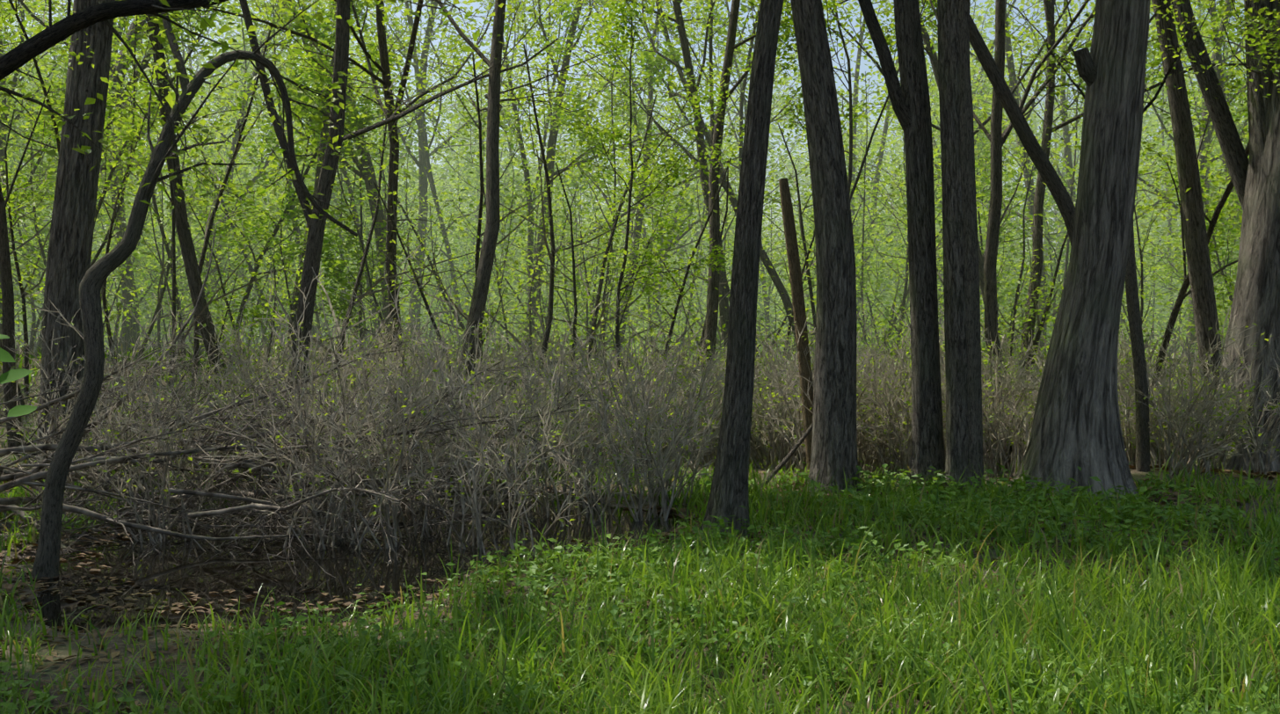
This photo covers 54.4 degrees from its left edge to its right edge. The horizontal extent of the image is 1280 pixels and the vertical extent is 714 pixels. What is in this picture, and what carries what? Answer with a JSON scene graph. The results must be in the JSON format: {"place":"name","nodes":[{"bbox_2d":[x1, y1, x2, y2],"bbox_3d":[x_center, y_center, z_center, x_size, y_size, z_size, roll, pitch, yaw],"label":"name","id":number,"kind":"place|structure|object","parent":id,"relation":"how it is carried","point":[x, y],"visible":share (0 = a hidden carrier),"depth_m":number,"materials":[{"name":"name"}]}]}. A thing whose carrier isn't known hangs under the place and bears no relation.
{"place":"outdoors","nodes":[
{"label":"outdoors","id":0,"kind":"place"},
{"bbox_2d":[0,439,1194,632],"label":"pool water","id":1,"kind":"structure","parent":0,"point":[244,573],"depth_m":10.15,"materials":[{"name":"black liquid"}]},
{"bbox_2d":[1,0,1248,352],"label":"sky","id":2,"kind":"structure","parent":0,"point":[863,68],"materials":[{"name":"white"}]},
{"bbox_2d":[0,346,1279,713],"bbox_3d":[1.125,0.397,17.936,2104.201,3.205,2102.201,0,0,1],"label":"ground","id":3,"kind":"structure","parent":0,"point":[61,647],"depth_m":7.52,"materials":[{"name":"soil"}]},
{"bbox_2d":[0,334,36,417],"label":"leaves","id":4,"kind":"object","parent":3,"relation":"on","point":[11,375],"visible":1,"depth_m":3.33,"materials":[{"name":"green plant"}]},
{"bbox_2d":[0,165,704,598],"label":"fallen brush pile","id":5,"kind":"object","parent":3,"relation":"on","point":[265,510],"visible":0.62,"depth_m":11.73,"materials":[{"name":"wood"}]},
{"bbox_2d":[0,0,1242,459],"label":"understory saplings","id":6,"kind":"object","parent":3,"relation":"on","point":[281,283],"visible":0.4,"depth_m":31.53,"materials":[{"name":"green plant"}]},
{"bbox_2d":[4,0,1247,349],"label":"treeline","id":7,"kind":"object","parent":3,"relation":"on","point":[1056,135],"visible":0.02,"depth_m":91.19,"materials":[{"name":"green plant"}]},
{"bbox_2d":[0,342,1279,713],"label":"grass and forbs","id":8,"kind":"structure","parent":3,"relation":"on","point":[1152,659],"depth_m":7.04,"materials":[{"name":"green plant"}]},
{"bbox_2d":[0,0,1279,476],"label":"forest trees","id":9,"kind":"object","parent":3,"relation":"on","point":[316,67],"visible":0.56,"depth_m":32.06,"materials":[{"name":"green plant"}]},
{"bbox_2d":[0,0,1279,578],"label":"trees","id":10,"kind":"object","parent":3,"relation":"on","point":[1076,420],"visible":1,"depth_m":14.62,"materials":[{"name":"brown plant"}]},
{"bbox_2d":[0,243,1279,558],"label":"bushes","id":11,"kind":"object","parent":3,"relation":"on","point":[684,416],"visible":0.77,"depth_m":14.51,"materials":[{"name":"brown plant"}]}
]}

